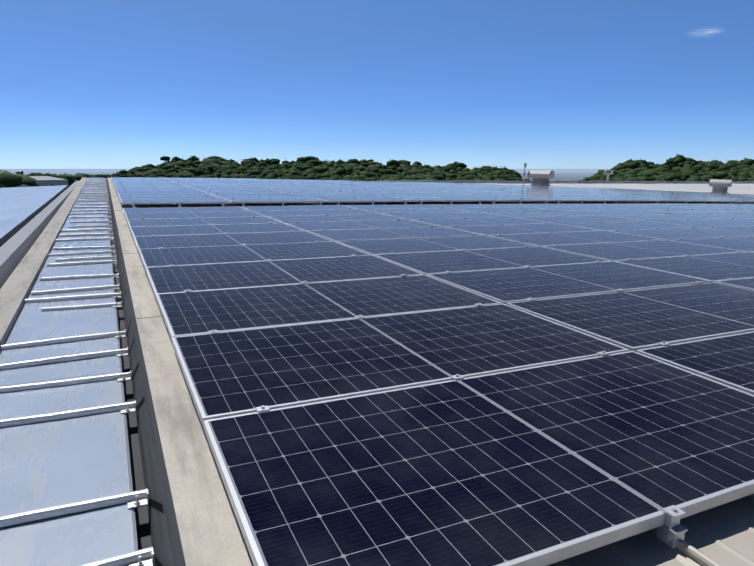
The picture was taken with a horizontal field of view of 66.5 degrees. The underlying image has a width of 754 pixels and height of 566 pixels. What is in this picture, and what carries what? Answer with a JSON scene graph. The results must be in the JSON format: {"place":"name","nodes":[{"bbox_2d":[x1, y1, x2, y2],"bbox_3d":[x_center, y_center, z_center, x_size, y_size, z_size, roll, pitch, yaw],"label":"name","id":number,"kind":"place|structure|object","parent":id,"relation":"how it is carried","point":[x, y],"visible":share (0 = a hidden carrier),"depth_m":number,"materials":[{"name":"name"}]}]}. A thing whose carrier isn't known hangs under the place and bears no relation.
{"place":"outdoors","nodes":[
{"label":"outdoors","id":0,"kind":"place"},
{"bbox_2d":[0,185,67,246],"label":"roof","id":1,"kind":"structure","parent":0,"point":[31,203],"depth_m":14.51,"materials":[{"name":"grey metal"}]},
{"bbox_2d":[0,181,78,288],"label":"parapet","id":2,"kind":"structure","parent":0,"point":[15,248],"depth_m":8.17,"materials":[{"name":"grey concrete"}]},
{"bbox_2d":[0,178,86,351],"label":"concrete strip","id":3,"kind":"object","parent":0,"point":[16,288],"visible":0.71,"depth_m":6.38,"materials":[{"name":"grey concrete"}]},
{"bbox_2d":[105,180,151,549],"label":"gutter","id":4,"kind":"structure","parent":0,"point":[143,529],"depth_m":3.02,"materials":[{"name":"black metal"}]},
{"bbox_2d":[0,178,137,565],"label":"gutter sheet","id":5,"kind":"object","parent":4,"relation":"on","point":[60,462],"visible":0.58,"depth_m":2.90,"materials":[{"name":"grey metal"}]},
{"bbox_2d":[0,179,154,565],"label":"metal crossbars","id":6,"kind":"object","parent":5,"relation":"on","point":[137,499],"visible":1,"depth_m":3.71,"materials":[{"name":"silver metal"}]},
{"bbox_2d":[0,169,609,180],"bbox_3d":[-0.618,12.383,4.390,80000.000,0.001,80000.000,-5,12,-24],"label":"sea","id":7,"kind":"structure","parent":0,"point":[569,174],"depth_m":2647.14,"materials":[{"name":"liquid"}]},
{"bbox_2d":[29,176,67,185],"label":"distant shed","id":8,"kind":"structure","parent":7,"relation":"on","point":[45,180],"depth_m":133.29,"materials":[{"name":"grey metal"}]},
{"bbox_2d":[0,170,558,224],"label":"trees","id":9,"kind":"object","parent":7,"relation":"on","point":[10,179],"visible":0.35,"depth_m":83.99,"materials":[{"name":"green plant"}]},
{"bbox_2d":[111,155,524,180],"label":"hill trees","id":10,"kind":"object","parent":7,"relation":"on","point":[308,168],"visible":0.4,"depth_m":269.97,"materials":[{"name":"green plant"}]},
{"bbox_2d":[0,0,753,168],"label":"sky","id":11,"kind":"structure","parent":0,"point":[85,84],"materials":[{"name":"blue"}]},
{"bbox_2d":[128,201,753,565],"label":"metal roof","id":12,"kind":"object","parent":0,"point":[722,535],"visible":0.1,"depth_m":1.57,"materials":[{"name":"grey metal"}]},
{"bbox_2d":[107,178,253,565],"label":"concrete curb","id":13,"kind":"object","parent":12,"relation":"attached to","point":[203,527],"visible":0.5,"depth_m":2.13,"materials":[{"name":"beige concrete"}]},
{"bbox_2d":[111,206,163,565],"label":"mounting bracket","id":14,"kind":"object","parent":13,"relation":"attached to","point":[156,505],"visible":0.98,"depth_m":2.67,"materials":[{"name":"black metal"}]},
{"bbox_2d":[114,210,162,368],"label":"parapet joints","id":15,"kind":"object","parent":13,"relation":"on","point":[136,318],"visible":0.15,"depth_m":3.64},
{"bbox_2d":[108,187,174,565],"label":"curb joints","id":16,"kind":"object","parent":13,"relation":"attached to","point":[150,428],"visible":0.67,"depth_m":2.40,"materials":[{"name":"grey concrete"}]},
{"bbox_2d":[111,177,753,565],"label":"solar panels","id":17,"kind":"object","parent":12,"relation":"on","point":[541,433],"visible":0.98,"depth_m":2.73,"materials":[{"name":"blue glass"}]},
{"bbox_2d":[116,176,751,548],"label":"panel clamps","id":18,"kind":"object","parent":12,"relation":"on","point":[671,531],"visible":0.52,"depth_m":3.03,"materials":[{"name":"metal"}]},
{"bbox_2d":[527,170,554,185],"bbox_3d":[9.604,-6.107,33.685,1.309,1.016,1.198,8,14,36],"label":"roof vent","id":19,"kind":"object","parent":12,"relation":"on","point":[541,177],"visible":0.94,"depth_m":33.39,"materials":[{"name":"silver metal"}]},
{"bbox_2d":[709,179,731,192],"bbox_3d":[21.656,-6.031,36.280,1.158,0.980,1.072,8,14,36],"label":"roof vent","id":20,"kind":"object","parent":12,"relation":"on","point":[719,186],"visible":0.9,"depth_m":36.02,"materials":[{"name":"silver metal"}]},
{"bbox_2d":[469,183,753,194],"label":"roof deck","id":21,"kind":"structure","parent":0,"point":[741,189],"depth_m":48.91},
{"bbox_2d":[523,163,526,184],"bbox_3d":[8.671,-6.369,33.867,0.200,1.360,0.200,-4,13,-25],"label":"sensor pole","id":22,"kind":"object","parent":21,"relation":"on","point":[524,173],"visible":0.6,"depth_m":33.81,"materials":[{"name":"grey metal"}]},
{"bbox_2d":[371,180,753,183],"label":"parapet wall","id":23,"kind":"structure","parent":21,"relation":"on","point":[667,182],"depth_m":54.30,"materials":[{"name":"grey concrete"}]},
{"bbox_2d":[604,170,612,180],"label":"white mast","id":24,"kind":"object","parent":23,"relation":"attached to","point":[608,174],"visible":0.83,"depth_m":56.56,"materials":[{"name":"white metal"}]},
{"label":"hill terrain","id":25,"kind":"structure","parent":0,"visible":0},
{"bbox_2d":[578,154,753,180],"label":"hill trees","id":26,"kind":"object","parent":25,"relation":"on","point":[677,167],"visible":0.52,"depth_m":276.45,"materials":[{"name":"green plant"}]}
]}

